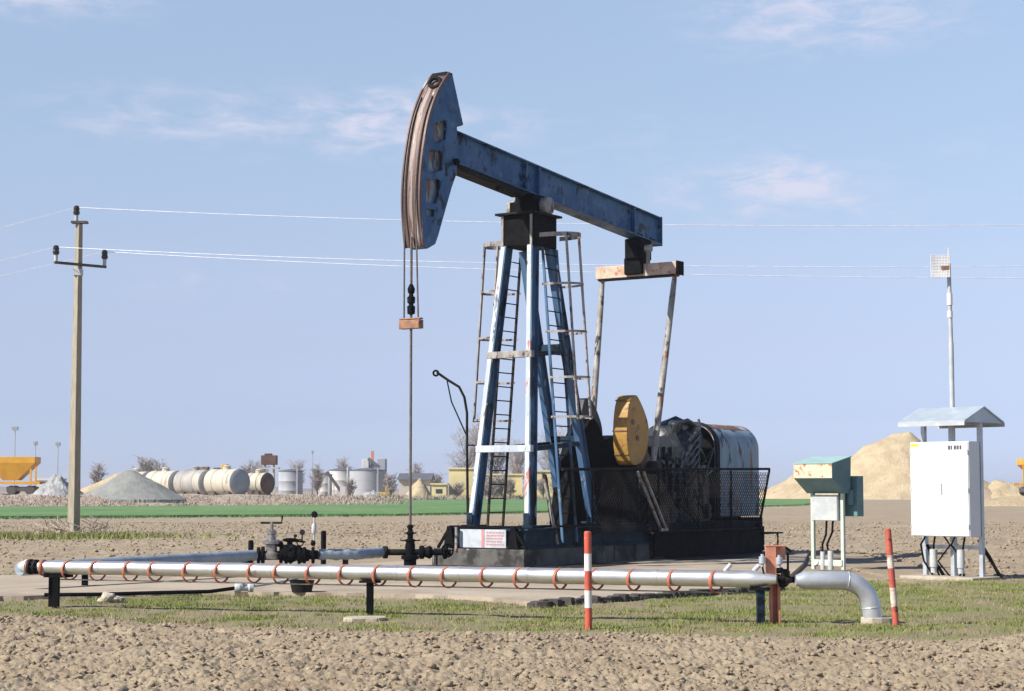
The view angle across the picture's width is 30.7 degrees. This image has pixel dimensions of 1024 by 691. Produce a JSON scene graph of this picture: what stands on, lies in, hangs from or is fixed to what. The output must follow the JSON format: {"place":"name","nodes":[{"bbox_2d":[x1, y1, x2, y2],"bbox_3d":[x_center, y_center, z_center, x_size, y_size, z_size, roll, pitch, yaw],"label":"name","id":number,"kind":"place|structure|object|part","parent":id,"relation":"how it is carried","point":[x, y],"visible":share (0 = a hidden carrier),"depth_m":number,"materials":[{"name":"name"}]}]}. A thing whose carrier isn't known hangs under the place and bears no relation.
{"place":"outdoors","nodes":[
{"label":"outdoors","id":0,"kind":"place"},
{"bbox_2d":[0,529,284,540],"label":"verge grass","id":1,"kind":"structure","parent":0,"point":[25,535],"depth_m":62.55,"materials":[{"name":"green plant"}]},
{"bbox_2d":[0,493,384,505],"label":"embankment","id":2,"kind":"structure","parent":0,"point":[184,496],"depth_m":181.23,"materials":[{"name":"brown soil"}]},
{"bbox_2d":[0,457,44,494],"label":"hopper wagon","id":3,"kind":"object","parent":2,"relation":"on","point":[16,468],"visible":0.95,"depth_m":184.53,"materials":[{"name":"yellow paint"}]},
{"bbox_2d":[30,474,84,495],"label":"gravel heap","id":4,"kind":"object","parent":2,"relation":"on","point":[55,485],"visible":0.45,"depth_m":177.46,"materials":[{"name":"grey gravel"}]},
{"bbox_2d":[80,473,119,492],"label":"sand heap","id":5,"kind":"object","parent":2,"relation":"on","point":[90,487],"visible":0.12,"depth_m":193.75,"materials":[{"name":"beige sand"}]},
{"bbox_2d":[83,470,186,502],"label":"gravel heap","id":6,"kind":"object","parent":2,"relation":"on","point":[131,486],"visible":0.69,"depth_m":177.10,"materials":[{"name":"grey gravel"}]},
{"bbox_2d":[133,468,148,476],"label":"tank wagon","id":7,"kind":"object","parent":2,"relation":"on","point":[138,470],"visible":0.16,"depth_m":200.12,"materials":[{"name":"metal"}]},
{"bbox_2d":[146,467,178,492],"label":"tank wagon","id":8,"kind":"object","parent":2,"relation":"on","point":[165,476],"visible":0.47,"depth_m":196.22,"materials":[{"name":"metal"}]},
{"bbox_2d":[173,466,208,494],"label":"tank wagon","id":9,"kind":"object","parent":2,"relation":"on","point":[188,481],"visible":0.75,"depth_m":193.18,"materials":[{"name":"metal"}]},
{"bbox_2d":[0,492,407,505],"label":"dry weeds","id":10,"kind":"object","parent":2,"relation":"on","point":[293,497],"visible":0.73,"depth_m":183.01,"materials":[{"name":"beige plant"}]},
{"bbox_2d":[204,465,249,495],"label":"tank wagon","id":11,"kind":"object","parent":2,"relation":"on","point":[226,479],"visible":0.94,"depth_m":189.63,"materials":[{"name":"metal"}]},
{"bbox_2d":[247,469,274,494],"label":"tank wagon","id":12,"kind":"object","parent":2,"relation":"on","point":[262,482],"visible":0.88,"depth_m":193.21,"materials":[{"name":"metal"}]},
{"bbox_2d":[258,453,279,493],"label":"raised bin","id":13,"kind":"object","parent":2,"relation":"on","point":[269,459],"visible":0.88,"depth_m":204.06,"materials":[{"name":"brown metal"}]},
{"bbox_2d":[318,471,331,495],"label":"storage tank","id":14,"kind":"object","parent":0,"point":[326,488],"visible":0.51,"depth_m":303.05,"materials":[{"name":"metal"}]},
{"bbox_2d":[0,492,1023,690],"bbox_3d":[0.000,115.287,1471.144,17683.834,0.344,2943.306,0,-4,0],"label":"ground","id":15,"kind":"structure","parent":0,"point":[881,512],"depth_m":19.92,"materials":[{"name":"soil"}]},
{"bbox_2d":[12,427,17,485],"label":"light mast","id":16,"kind":"object","parent":15,"relation":"on","point":[15,428],"visible":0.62,"depth_m":229.69,"materials":[{"name":"grey metal"}]},
{"bbox_2d":[34,442,37,485],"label":"light mast","id":17,"kind":"object","parent":15,"relation":"on","point":[35,443],"visible":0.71,"depth_m":239.55,"materials":[{"name":"grey metal"}]},
{"bbox_2d":[33,478,66,486],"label":"shed","id":18,"kind":"structure","parent":15,"relation":"on","point":[45,480],"depth_m":214.40,"materials":[{"name":"metal"}]},
{"bbox_2d":[55,442,60,474],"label":"light mast","id":19,"kind":"object","parent":15,"relation":"on","point":[57,443],"visible":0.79,"depth_m":234.54,"materials":[{"name":"grey metal"}]},
{"bbox_2d":[32,516,112,534],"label":"brushwood","id":20,"kind":"object","parent":15,"relation":"on","point":[91,527],"visible":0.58,"depth_m":65.09,"materials":[{"name":"plant"}]},
{"bbox_2d":[53,205,107,531],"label":"power pole","id":21,"kind":"object","parent":15,"relation":"on","point":[74,469],"visible":0.93,"depth_m":65.70,"materials":[{"name":"concrete"}]},
{"bbox_2d":[1,208,72,227],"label":"power line","id":22,"kind":"object","parent":21,"relation":"attached to","point":[38,217],"visible":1,"depth_m":68.06,"materials":[{"name":"metal"}]},
{"bbox_2d":[2,252,101,275],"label":"power line","id":23,"kind":"object","parent":21,"relation":"attached to","point":[49,264],"visible":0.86,"depth_m":69.56,"materials":[{"name":"metal"}]},
{"bbox_2d":[61,247,1016,266],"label":"power line","id":24,"kind":"object","parent":21,"relation":"attached to","point":[593,264],"visible":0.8,"depth_m":57.43,"materials":[{"name":"metal"}]},
{"bbox_2d":[79,207,1005,225],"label":"power line","id":25,"kind":"object","parent":21,"relation":"attached to","point":[581,223],"visible":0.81,"depth_m":58.46,"materials":[{"name":"metal"}]},
{"bbox_2d":[115,252,976,277],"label":"power line","id":26,"kind":"object","parent":21,"relation":"attached to","point":[573,271],"visible":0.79,"depth_m":60.83,"materials":[{"name":"metal"}]},
{"bbox_2d":[88,460,107,483],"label":"bare tree","id":27,"kind":"object","parent":15,"relation":"on","point":[96,474],"visible":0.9,"depth_m":239.11,"materials":[{"name":"grey plant"}]},
{"bbox_2d":[97,591,124,603],"bbox_3d":[-5.684,3.587,26.469,0.389,0.209,0.245,2,-5,-24],"label":"stone","id":28,"kind":"object","parent":15,"relation":"on","point":[106,596],"visible":0.83,"depth_m":26.39,"materials":[{"name":"white stone"}]},
{"bbox_2d":[131,455,153,471],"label":"bare tree","id":29,"kind":"object","parent":15,"relation":"on","point":[142,463],"visible":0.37,"depth_m":234.35,"materials":[{"name":"grey plant"}]},
{"bbox_2d":[142,457,160,470],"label":"bare tree","id":30,"kind":"object","parent":15,"relation":"on","point":[150,465],"visible":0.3,"depth_m":239.35,"materials":[{"name":"grey plant"}]},
{"bbox_2d":[154,458,167,470],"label":"bare tree","id":31,"kind":"object","parent":15,"relation":"on","point":[158,466],"visible":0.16,"depth_m":237.16,"materials":[{"name":"grey plant"}]},
{"bbox_2d":[241,460,261,472],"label":"bare tree","id":32,"kind":"object","parent":15,"relation":"on","point":[247,469],"visible":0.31,"depth_m":244.27,"materials":[{"name":"grey plant"}]},
{"bbox_2d":[278,468,302,493],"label":"storage tank","id":33,"kind":"object","parent":15,"relation":"on","point":[290,481],"visible":0.93,"depth_m":297.53,"materials":[{"name":"grey metal"}]},
{"bbox_2d":[285,458,305,481],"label":"bare tree","id":34,"kind":"object","parent":15,"relation":"on","point":[299,466],"visible":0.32,"depth_m":329.45,"materials":[{"name":"grey plant"}]},
{"bbox_2d":[312,451,313,494],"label":"light mast","id":35,"kind":"object","parent":15,"relation":"on","point":[312,468],"visible":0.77,"depth_m":299.34,"materials":[{"name":"grey metal"}]},
{"bbox_2d":[308,463,328,494],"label":"bare tree","id":36,"kind":"object","parent":15,"relation":"on","point":[317,480],"visible":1,"depth_m":288.99,"materials":[{"name":"grey plant"}]},
{"bbox_2d":[326,471,345,495],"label":"conveyor","id":37,"kind":"object","parent":15,"relation":"on","point":[341,490],"visible":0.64,"depth_m":294.81,"materials":[{"name":"metal"}]},
{"bbox_2d":[329,467,350,495],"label":"storage tank","id":38,"kind":"object","parent":15,"relation":"on","point":[340,476],"visible":0.54,"depth_m":319.26,"materials":[{"name":"metal"}]},
{"bbox_2d":[334,455,352,468],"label":"bare tree","id":39,"kind":"object","parent":15,"relation":"on","point":[343,464],"visible":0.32,"depth_m":329.25,"materials":[{"name":"grey plant"}]},
{"bbox_2d":[344,477,357,496],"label":"bare tree","id":40,"kind":"object","parent":15,"relation":"on","point":[349,488],"visible":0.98,"depth_m":287.02,"materials":[{"name":"grey plant"}]},
{"bbox_2d":[343,616,385,621],"bbox_3d":[-1.819,3.423,23.095,0.528,0.135,0.502,0,-4,0],"label":"concrete footing","id":41,"kind":"object","parent":15,"relation":"on","point":[362,618],"visible":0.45,"depth_m":22.90,"materials":[{"name":"white concrete"}]},
{"bbox_2d":[354,490,379,498],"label":"rubble bank","id":42,"kind":"structure","parent":15,"relation":"on","point":[373,492],"depth_m":282.51,"materials":[{"name":"grey stone"}]},
{"bbox_2d":[349,467,385,495],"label":"storage tank","id":43,"kind":"object","parent":15,"relation":"on","point":[368,479],"visible":0.81,"depth_m":314.46,"materials":[{"name":"grey metal"}]},
{"bbox_2d":[362,451,386,484],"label":"building","id":44,"kind":"structure","parent":15,"relation":"on","point":[372,463],"depth_m":318.42,"materials":[{"name":"metal"}]},
{"bbox_2d":[366,486,389,496],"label":"loader","id":45,"kind":"object","parent":15,"relation":"on","point":[383,493],"visible":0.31,"depth_m":290.00,"materials":[{"name":"yellow metal"}]},
{"bbox_2d":[383,472,398,496],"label":"bare tree","id":46,"kind":"object","parent":15,"relation":"on","point":[390,482],"visible":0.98,"depth_m":288.94,"materials":[{"name":"grey plant"}]},
{"bbox_2d":[18,559,777,623],"bbox_3d":[-1.790,3.146,23.946,10.434,0.700,0.409,-2,-5,19],"label":"pipeline","id":47,"kind":"object","parent":15,"relation":"on","point":[370,576],"visible":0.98,"depth_m":23.78,"materials":[{"name":"metal"}]},
{"bbox_2d":[0,504,806,519],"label":"crop margin","id":48,"kind":"object","parent":15,"relation":"on","point":[181,516],"visible":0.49,"depth_m":110.83,"materials":[{"name":"green plant"}]},
{"bbox_2d":[0,551,808,605],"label":"concrete pad","id":49,"kind":"object","parent":15,"relation":"on","point":[17,587],"visible":0.25,"depth_m":30.07,"materials":[{"name":"beige concrete"}]},
{"bbox_2d":[15,550,257,585],"bbox_3d":[-6.208,3.796,31.650,0.280,0.510,5.738,-3,-5,31],"label":"flow line","id":50,"kind":"object","parent":49,"relation":"on","point":[245,556],"visible":0.55,"depth_m":32.42,"materials":[{"name":"silver metal"}]},
{"bbox_2d":[256,511,318,563],"bbox_3d":[-4.109,3.522,34.232,1.126,0.974,0.344,0,-4,0],"label":"valve manifold","id":51,"kind":"object","parent":50,"relation":"attached to","point":[289,552],"visible":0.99,"depth_m":34.13,"materials":[{"name":"black metal"}]},
{"bbox_2d":[44,579,297,596],"bbox_3d":[-5.025,3.605,27.927,3.830,0.233,0.269,2,-5,-21],"label":"broken edge","id":52,"kind":"object","parent":49,"relation":"on","point":[237,588],"visible":0.85,"depth_m":27.86,"materials":[{"name":"grey concrete"}]},
{"bbox_2d":[248,540,253,549],"bbox_3d":[-4.866,3.960,34.798,0.092,0.668,0.092,2,-5,-22],"label":"stake","id":53,"kind":"object","parent":49,"relation":"on","point":[250,544],"visible":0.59,"depth_m":34.78,"materials":[{"name":"black paint"}]},
{"bbox_2d":[289,579,314,592],"bbox_3d":[-3.201,3.665,28.465,0.390,0.180,0.390,0,-4,0],"label":"bucket","id":54,"kind":"object","parent":49,"relation":"on","point":[301,588],"visible":0.93,"depth_m":28.32,"materials":[{"name":"metal"}]},
{"bbox_2d":[321,531,325,563],"bbox_3d":[-3.513,3.872,34.805,0.092,0.844,0.092,-2,-5,22],"label":"stake","id":55,"kind":"object","parent":49,"relation":"on","point":[323,539],"visible":0.59,"depth_m":34.78,"materials":[{"name":"black paint"}]},
{"bbox_2d":[318,547,384,564],"bbox_3d":[-2.890,4.040,34.885,0.530,0.522,1.832,-3,-5,36],"label":"flow line","id":56,"kind":"object","parent":49,"relation":"on","point":[345,555],"visible":0.98,"depth_m":34.50,"materials":[{"name":"grey metal"}]},
{"bbox_2d":[382,524,453,565],"bbox_3d":[-1.840,3.876,35.792,1.473,0.890,0.400,0,-4,4],"label":"wellhead","id":57,"kind":"object","parent":49,"relation":"on","point":[410,553],"visible":0.9,"depth_m":35.71,"materials":[{"name":"black metal"}]},
{"bbox_2d":[432,370,476,514],"bbox_3d":[-1.112,2.575,40.024,1.178,4.135,0.372,-2,-5,25],"label":"davit pole","id":58,"kind":"object","parent":49,"relation":"on","point":[466,434],"visible":0.9,"depth_m":40.17,"materials":[{"name":"metal"}]},
{"bbox_2d":[435,543,664,566],"bbox_3d":[0.935,4.569,40.324,2.170,0.506,5.900,-3,-5,33],"label":"foundation","id":59,"kind":"object","parent":49,"relation":"on","point":[472,556],"visible":0.53,"depth_m":38.20,"materials":[{"name":"grey concrete"}]},
{"bbox_2d":[399,71,782,564],"bbox_3d":[1.975,-0.104,42.172,3.336,9.910,14.580,-3,-5,33],"label":"pumpjack","id":60,"kind":"object","parent":49,"relation":"on","point":[675,486],"visible":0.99,"depth_m":40.44,"materials":[{"name":"blue paint"}]},
{"bbox_2d":[417,552,794,567],"bbox_3d":[2.273,4.684,40.617,3.156,0.014,15.238,-4,-6,42],"label":"oil stain","id":61,"kind":"object","parent":49,"relation":"on","point":[743,555],"visible":0.5,"depth_m":41.48,"materials":[{"name":"liquid"}]},
{"bbox_2d":[665,551,760,557],"bbox_3d":[3.971,4.929,44.986,2.170,0.506,4.850,-3,-5,33],"label":"oily foundation","id":62,"kind":"object","parent":49,"relation":"on","point":[711,554],"visible":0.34,"depth_m":44.09,"materials":[{"name":"black concrete"}]},
{"bbox_2d":[0,499,810,517],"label":"green crop","id":63,"kind":"object","parent":15,"relation":"on","point":[447,506],"visible":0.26,"depth_m":140.76,"materials":[{"name":"green plant"}]},
{"bbox_2d":[397,473,434,495],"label":"shed","id":64,"kind":"structure","parent":15,"relation":"on","point":[427,479],"depth_m":309.20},
{"bbox_2d":[407,461,424,472],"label":"bare tree","id":65,"kind":"object","parent":15,"relation":"on","point":[416,470],"visible":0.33,"depth_m":328.66,"materials":[{"name":"grey plant"}]},
{"bbox_2d":[405,478,431,498],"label":"sand heap","id":66,"kind":"object","parent":15,"relation":"on","point":[419,487],"visible":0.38,"depth_m":281.31,"materials":[{"name":"beige sand"}]},
{"bbox_2d":[431,471,444,482],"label":"bare tree","id":67,"kind":"object","parent":15,"relation":"on","point":[437,480],"visible":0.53,"depth_m":328.69,"materials":[{"name":"grey plant"}]},
{"bbox_2d":[430,483,448,496],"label":"shed","id":68,"kind":"structure","parent":15,"relation":"on","point":[440,488],"depth_m":295.09,"materials":[{"name":"yellow paint"}]},
{"bbox_2d":[341,494,552,500],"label":"weeds","id":69,"kind":"object","parent":15,"relation":"on","point":[441,497],"visible":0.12,"depth_m":288.47,"materials":[{"name":"beige plant"}]},
{"bbox_2d":[451,482,465,496],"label":"bare tree","id":70,"kind":"object","parent":15,"relation":"on","point":[458,489],"visible":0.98,"depth_m":295.98,"materials":[{"name":"grey plant"}]},
{"bbox_2d":[448,468,473,496],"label":"yellow block","id":71,"kind":"structure","parent":15,"relation":"on","point":[457,475],"depth_m":299.24,"materials":[{"name":"paint"}]},
{"bbox_2d":[442,413,494,467],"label":"bare tree","id":72,"kind":"object","parent":15,"relation":"on","point":[474,440],"visible":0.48,"depth_m":314.34,"materials":[{"name":"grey plant"}]},
{"bbox_2d":[484,473,494,495],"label":"bare tree","id":73,"kind":"object","parent":15,"relation":"on","point":[485,492],"visible":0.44,"depth_m":296.98,"materials":[{"name":"grey plant"}]},
{"bbox_2d":[485,475,501,497],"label":"bare tree","id":74,"kind":"object","parent":15,"relation":"on","point":[494,488],"visible":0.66,"depth_m":294.95,"materials":[{"name":"grey plant"}]},
{"bbox_2d":[486,430,513,473],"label":"bare tree","id":75,"kind":"object","parent":15,"relation":"on","point":[502,461],"visible":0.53,"depth_m":316.92,"materials":[{"name":"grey plant"}]},
{"bbox_2d":[495,472,510,495],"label":"bare tree","id":76,"kind":"object","parent":15,"relation":"on","point":[501,488],"visible":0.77,"depth_m":297.82,"materials":[{"name":"grey plant"}]},
{"bbox_2d":[483,474,523,497],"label":"yellow block","id":77,"kind":"structure","parent":15,"relation":"on","point":[517,478],"depth_m":303.14,"materials":[{"name":"paint"}]},
{"bbox_2d":[503,478,515,496],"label":"bare tree","id":78,"kind":"object","parent":15,"relation":"on","point":[510,487],"visible":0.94,"depth_m":295.91,"materials":[{"name":"grey plant"}]},
{"bbox_2d":[495,439,524,483],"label":"bare tree","id":79,"kind":"object","parent":15,"relation":"on","point":[517,468],"visible":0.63,"depth_m":310.76,"materials":[{"name":"grey plant"}]},
{"bbox_2d":[0,578,1023,639],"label":"grass","id":80,"kind":"structure","parent":15,"relation":"on","point":[462,608],"depth_m":24.55,"materials":[{"name":"green plant"}]},
{"bbox_2d":[0,614,1023,690],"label":"soil clods","id":81,"kind":"object","parent":15,"relation":"on","point":[883,687],"visible":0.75,"depth_m":17.48,"materials":[{"name":"brown soil"}]},
{"bbox_2d":[0,521,1023,577],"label":"field clods","id":82,"kind":"object","parent":15,"relation":"on","point":[438,528],"visible":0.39,"depth_m":64.13,"materials":[{"name":"soil"}]},
{"bbox_2d":[0,486,1023,491],"bbox_3d":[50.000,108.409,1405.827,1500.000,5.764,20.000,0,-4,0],"label":"woods","id":83,"kind":"object","parent":15,"relation":"on","point":[2,489],"visible":0.05,"depth_m":1395.86,"materials":[{"name":"plant"}]},
{"bbox_2d":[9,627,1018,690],"bbox_3d":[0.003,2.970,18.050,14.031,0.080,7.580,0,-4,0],"label":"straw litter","id":84,"kind":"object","parent":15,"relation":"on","point":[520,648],"visible":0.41,"depth_m":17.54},
{"bbox_2d":[537,476,550,498],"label":"bare tree","id":85,"kind":"object","parent":15,"relation":"on","point":[540,485],"visible":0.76,"depth_m":296.58,"materials":[{"name":"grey plant"}]},
{"bbox_2d":[537,470,552,497],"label":"yellow block","id":86,"kind":"structure","parent":15,"relation":"on","point":[540,472],"depth_m":301.16,"materials":[{"name":"paint"}]},
{"bbox_2d":[537,423,566,469],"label":"bare tree","id":87,"kind":"object","parent":15,"relation":"on","point":[545,455],"visible":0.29,"depth_m":315.72,"materials":[{"name":"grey plant"}]},
{"bbox_2d":[584,531,591,629],"bbox_3d":[0.879,2.742,21.571,0.091,1.190,0.084,0,-4,0],"label":"marker post","id":88,"kind":"object","parent":15,"relation":"on","point":[588,576],"visible":0.95,"depth_m":21.54,"materials":[{"name":"red metal"}]},
{"bbox_2d":[527,586,784,608],"bbox_3d":[2.168,3.720,27.680,0.575,0.149,5.802,-4,-6,43],"label":"broken edge","id":89,"kind":"object","parent":15,"relation":"on","point":[560,601],"visible":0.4,"depth_m":27.00,"materials":[{"name":"grey concrete"}]},
{"bbox_2d":[723,545,793,623],"bbox_3d":[2.993,2.876,22.439,0.896,0.945,0.263,0,-4,0],"label":"valve stand","id":90,"kind":"object","parent":15,"relation":"on","point":[773,557],"visible":0.94,"depth_m":22.43,"materials":[{"name":"orange paint"}]},
{"bbox_2d":[759,475,802,498],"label":"sand heap","id":91,"kind":"object","parent":15,"relation":"on","point":[788,487],"visible":0.21,"depth_m":339.42,"materials":[{"name":"beige sand"}]},
{"bbox_2d":[793,456,863,569],"bbox_3d":[6.390,3.374,37.711,1.035,2.285,0.971,-4,-6,44],"label":"control box","id":92,"kind":"object","parent":15,"relation":"on","point":[813,475],"visible":1,"depth_m":37.59,"materials":[{"name":"teal paint"}]},
{"bbox_2d":[861,616,891,623],"bbox_3d":[4.406,3.356,22.493,0.415,0.175,0.358,0,-4,0],"label":"concrete footing","id":93,"kind":"object","parent":15,"relation":"on","point":[884,619],"visible":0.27,"depth_m":22.34,"materials":[{"name":"white concrete"}]},
{"bbox_2d":[794,571,881,617],"bbox_3d":[3.936,3.087,22.444,1.083,0.750,0.240,0,-4,-5],"label":"elbow pipe","id":94,"kind":"object","parent":93,"relation":"on","point":[862,589],"visible":0.97,"depth_m":22.37,"materials":[{"name":"silver metal"}]},
{"bbox_2d":[786,431,991,499],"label":"sand heap","id":95,"kind":"object","parent":15,"relation":"on","point":[882,467],"visible":0.26,"depth_m":316.39,"materials":[{"name":"beige sand"}]},
{"bbox_2d":[885,529,898,627],"bbox_3d":[4.477,2.767,22.004,0.167,1.216,0.077,-3,-5,36],"label":"marker post","id":96,"kind":"object","parent":15,"relation":"on","point":[891,576],"visible":0.94,"depth_m":21.98,"materials":[{"name":"red metal"}]},
{"bbox_2d":[900,574,1006,580],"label":"concrete slab","id":97,"kind":"structure","parent":15,"relation":"on","point":[947,577],"depth_m":33.66,"materials":[{"name":"beige concrete"}]},
{"bbox_2d":[931,248,957,574],"bbox_3d":[7.940,1.207,34.220,0.441,6.069,0.167,2,-5,-24],"label":"antenna mast","id":98,"kind":"object","parent":97,"relation":"on","point":[946,268],"visible":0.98,"depth_m":34.40,"materials":[{"name":"white metal"}]},
{"bbox_2d":[898,406,1004,578],"bbox_3d":[8.105,2.676,34.034,1.310,3.110,1.611,4,-6,-43],"label":"equipment cabinet","id":99,"kind":"object","parent":97,"relation":"on","point":[947,489],"visible":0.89,"depth_m":33.77,"materials":[{"name":"metal"}]},
{"bbox_3d":[7.524,2.618,34.053,0.026,1.680,0.615,4,-6,-43],"label":"door","id":100,"kind":"part","parent":99,"relation":"part of","materials":[{"name":"white paint"}]},
{"bbox_3d":[7.944,2.582,33.594,0.038,1.680,0.615,4,-6,-43],"label":"door","id":101,"kind":"part","parent":99,"relation":"part of","materials":[{"name":"white paint"}]},
{"bbox_2d":[988,480,1021,497],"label":"sand heap","id":102,"kind":"object","parent":15,"relation":"on","point":[998,488],"visible":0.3,"depth_m":313.93,"materials":[{"name":"beige sand"}]},
{"bbox_2d":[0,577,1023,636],"bbox_3d":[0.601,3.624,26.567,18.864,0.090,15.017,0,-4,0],"label":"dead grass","id":103,"kind":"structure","parent":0,"point":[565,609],"depth_m":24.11,"materials":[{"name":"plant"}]},
{"bbox_2d":[0,0,1023,488],"label":"sky","id":104,"kind":"structure","parent":0,"point":[846,117],"materials":[{"name":"blue"}]},
{"bbox_2d":[984,496,1023,505],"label":"embankment","id":105,"kind":"structure","parent":0,"point":[1011,501],"depth_m":184.88,"materials":[{"name":"beige sand"}]},
{"bbox_2d":[1013,459,1023,495],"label":"hopper wagon","id":106,"kind":"object","parent":105,"relation":"on","point":[1020,463],"visible":1,"depth_m":189.85,"materials":[{"name":"metal"}]}
]}

